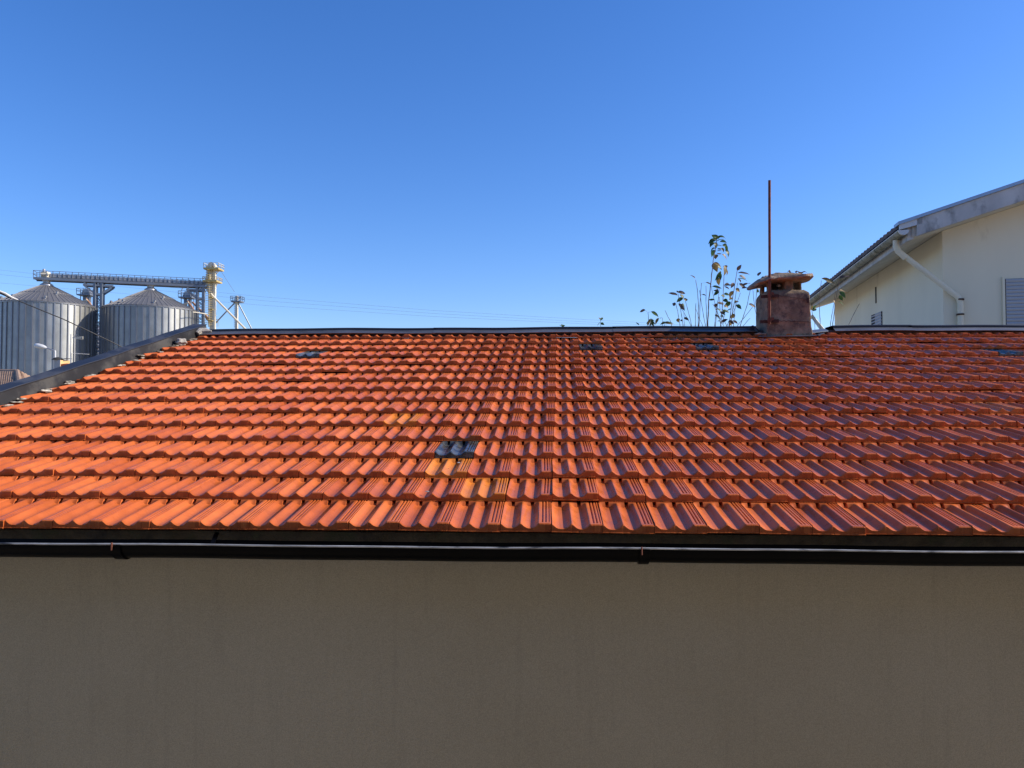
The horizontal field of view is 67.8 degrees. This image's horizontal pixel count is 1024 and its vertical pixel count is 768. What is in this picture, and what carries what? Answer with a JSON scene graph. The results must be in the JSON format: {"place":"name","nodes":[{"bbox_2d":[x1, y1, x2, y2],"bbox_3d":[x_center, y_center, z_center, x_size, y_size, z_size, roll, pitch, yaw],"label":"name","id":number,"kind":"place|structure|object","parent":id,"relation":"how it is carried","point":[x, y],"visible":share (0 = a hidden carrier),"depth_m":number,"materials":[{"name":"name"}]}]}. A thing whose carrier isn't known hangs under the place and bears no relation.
{"place":"outdoors","nodes":[
{"label":"outdoors","id":0,"kind":"place"},
{"bbox_2d":[0,369,29,384],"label":"brown roof house","id":1,"kind":"structure","parent":0,"point":[8,375],"depth_m":23.32,"materials":[{"name":"tile"}]},
{"bbox_2d":[0,291,121,346],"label":"overhead cable","id":2,"kind":"object","parent":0,"point":[5,294],"visible":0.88,"depth_m":11.36,"materials":[{"name":"black plastic"}]},
{"bbox_2d":[70,334,82,362],"bbox_3d":[-15.422,0.786,26.934,0.446,5.119,0.028,0,-2,0],"label":"television antenna","id":3,"kind":"object","parent":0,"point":[70,343],"visible":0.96,"depth_m":26.99,"materials":[{"name":"metal"}]},
{"bbox_2d":[6,283,618,325],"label":"power line","id":4,"kind":"object","parent":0,"point":[341,310],"visible":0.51,"depth_m":169.99,"materials":[{"name":"metal"}]},
{"bbox_2d":[9,275,659,325],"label":"power line","id":5,"kind":"object","parent":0,"point":[393,310],"visible":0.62,"depth_m":169.99,"materials":[{"name":"metal"}]},
{"bbox_2d":[4,270,696,325],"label":"power line","id":6,"kind":"object","parent":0,"point":[421,309],"visible":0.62,"depth_m":169.99,"materials":[{"name":"metal"}]},
{"bbox_2d":[0,272,1023,767],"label":"tiled roof building","id":7,"kind":"structure","parent":0,"point":[794,540],"depth_m":3.41,"materials":[{"name":"tile"}]},
{"bbox_2d":[760,180,808,323],"bbox_3d":[2.793,-1.351,7.807,0.501,1.479,0.059,0,-2,3],"label":"antenna mast","id":8,"kind":"object","parent":7,"relation":"attached to","point":[769,296],"visible":1,"depth_m":7.80,"materials":[{"name":"metal"}]},
{"bbox_2d":[0,0,1023,337],"label":"sky","id":9,"kind":"structure","parent":0,"point":[575,160],"materials":[{"name":"blue"}]},
{"bbox_2d":[810,179,1023,328],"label":"neighbour house","id":10,"kind":"structure","parent":0,"point":[960,262],"depth_m":12.00,"materials":[{"name":"paint"}]},
{"bbox_2d":[871,311,881,324],"bbox_3d":[7.633,-0.982,15.948,0.153,1.000,0.810,0,-2,3],"label":"window","id":11,"kind":"structure","parent":10,"relation":"in","point":[878,316],"depth_m":15.84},
{"bbox_2d":[1005,278,1023,324],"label":"window","id":12,"kind":"structure","parent":10,"relation":"in","point":[1014,288],"depth_m":11.81,"materials":[{"name":"grey plastic"}]},
{"label":"ground","id":13,"kind":"structure","parent":0,"visible":0},
{"bbox_2d":[34,343,55,356],"bbox_3d":[-24.514,1.284,39.893,1.112,6.840,0.340,0,-2,3],"label":"street lamp","id":14,"kind":"object","parent":13,"relation":"on","point":[38,345],"visible":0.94,"depth_m":39.94,"materials":[{"name":"white metal"}]},
{"bbox_2d":[0,280,97,375],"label":"grain silo","id":15,"kind":"object","parent":13,"relation":"on","point":[24,328],"visible":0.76,"depth_m":73.00,"materials":[{"name":"metal"}]},
{"bbox_2d":[51,357,69,367],"bbox_3d":[-17.475,1.678,29.724,1.418,5.489,0.611,-1,-2,37],"label":"rendered chimney","id":16,"kind":"object","parent":13,"relation":"on","point":[59,361],"visible":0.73,"depth_m":29.88,"materials":[{"name":"paint"}]},
{"bbox_2d":[76,288,92,304],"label":"bucket elevator","id":17,"kind":"object","parent":13,"relation":"on","point":[86,294],"visible":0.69,"depth_m":87.55,"materials":[{"name":"metal"}]},
{"bbox_2d":[83,282,114,355],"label":"lattice tower","id":18,"kind":"structure","parent":13,"relation":"on","point":[95,286],"depth_m":77.87,"materials":[{"name":"grey metal"}]},
{"bbox_2d":[101,285,196,353],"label":"grain silo","id":19,"kind":"object","parent":13,"relation":"on","point":[148,312],"visible":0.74,"depth_m":76.08,"materials":[{"name":"metal"}]},
{"bbox_2d":[33,269,205,288],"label":"conveyor bridge","id":20,"kind":"structure","parent":19,"relation":"on","point":[103,279],"depth_m":78.79,"materials":[{"name":"grey metal"}]},
{"bbox_2d":[178,288,195,308],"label":"bucket elevator","id":21,"kind":"object","parent":13,"relation":"on","point":[187,295],"visible":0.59,"depth_m":91.60,"materials":[{"name":"metal"}]},
{"bbox_2d":[186,287,205,323],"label":"lattice tower","id":22,"kind":"structure","parent":13,"relation":"on","point":[197,290],"depth_m":81.02,"materials":[{"name":"grey metal"}]},
{"bbox_2d":[192,262,245,328],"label":"bucket elevator","id":23,"kind":"object","parent":13,"relation":"on","point":[210,277],"visible":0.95,"depth_m":81.46,"materials":[{"name":"beige paint"}]},
{"bbox_2d":[216,296,251,328],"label":"bucket elevator","id":24,"kind":"object","parent":13,"relation":"on","point":[236,301],"visible":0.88,"depth_m":101.83,"materials":[{"name":"beige paint"}]},
{"bbox_2d":[560,317,603,326],"bbox_3d":[0.885,1.518,9.361,0.637,4.684,0.300,1,-2,-21],"label":"leafy shoot","id":25,"kind":"object","parent":13,"relation":"on","point":[601,323],"visible":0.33,"depth_m":9.40,"materials":[{"name":"green plant"}]},
{"bbox_2d":[637,309,672,325],"bbox_3d":[1.783,1.459,9.390,0.515,4.803,0.316,0,-2,3],"label":"leafy shoot","id":26,"kind":"object","parent":13,"relation":"on","point":[651,321],"visible":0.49,"depth_m":9.43,"materials":[{"name":"green plant"}]},
{"bbox_2d":[665,291,691,325],"bbox_3d":[2.088,1.348,9.422,0.350,5.026,0.333,0,-2,3],"label":"leafy shoot","id":27,"kind":"object","parent":13,"relation":"on","point":[679,299],"visible":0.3,"depth_m":9.50,"materials":[{"name":"green plant"}]},
{"bbox_2d":[691,275,709,325],"bbox_3d":[2.353,1.255,9.503,0.267,5.217,0.311,0,-2,3],"label":"leafy shoot","id":28,"kind":"object","parent":13,"relation":"on","point":[698,313],"visible":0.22,"depth_m":9.50,"materials":[{"name":"green plant"}]},
{"bbox_2d":[707,235,728,325],"bbox_3d":[2.529,1.005,9.261,0.394,5.703,0.274,1,-2,-20],"label":"leafy shoot","id":29,"kind":"object","parent":13,"relation":"on","point":[715,266],"visible":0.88,"depth_m":9.30,"materials":[{"name":"green plant"}]},
{"bbox_2d":[709,265,747,325],"bbox_3d":[2.641,1.202,9.278,0.542,5.312,0.461,0,-2,-15],"label":"leafy shoot","id":30,"kind":"object","parent":13,"relation":"on","point":[728,303],"visible":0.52,"depth_m":9.33,"materials":[{"name":"green plant"}]},
{"bbox_2d":[737,272,760,325],"bbox_3d":[2.910,1.232,9.247,0.266,5.250,0.479,-1,-2,34],"label":"leafy shoot","id":31,"kind":"object","parent":13,"relation":"on","point":[757,291],"visible":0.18,"depth_m":9.17,"materials":[{"name":"green plant"}]},
{"bbox_2d":[811,275,858,328],"bbox_3d":[3.979,1.256,9.338,0.826,5.206,0.409,0,-2,-8],"label":"leafy shoot","id":32,"kind":"object","parent":13,"relation":"on","point":[841,296],"visible":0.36,"depth_m":9.35,"materials":[{"name":"green plant"}]}
]}

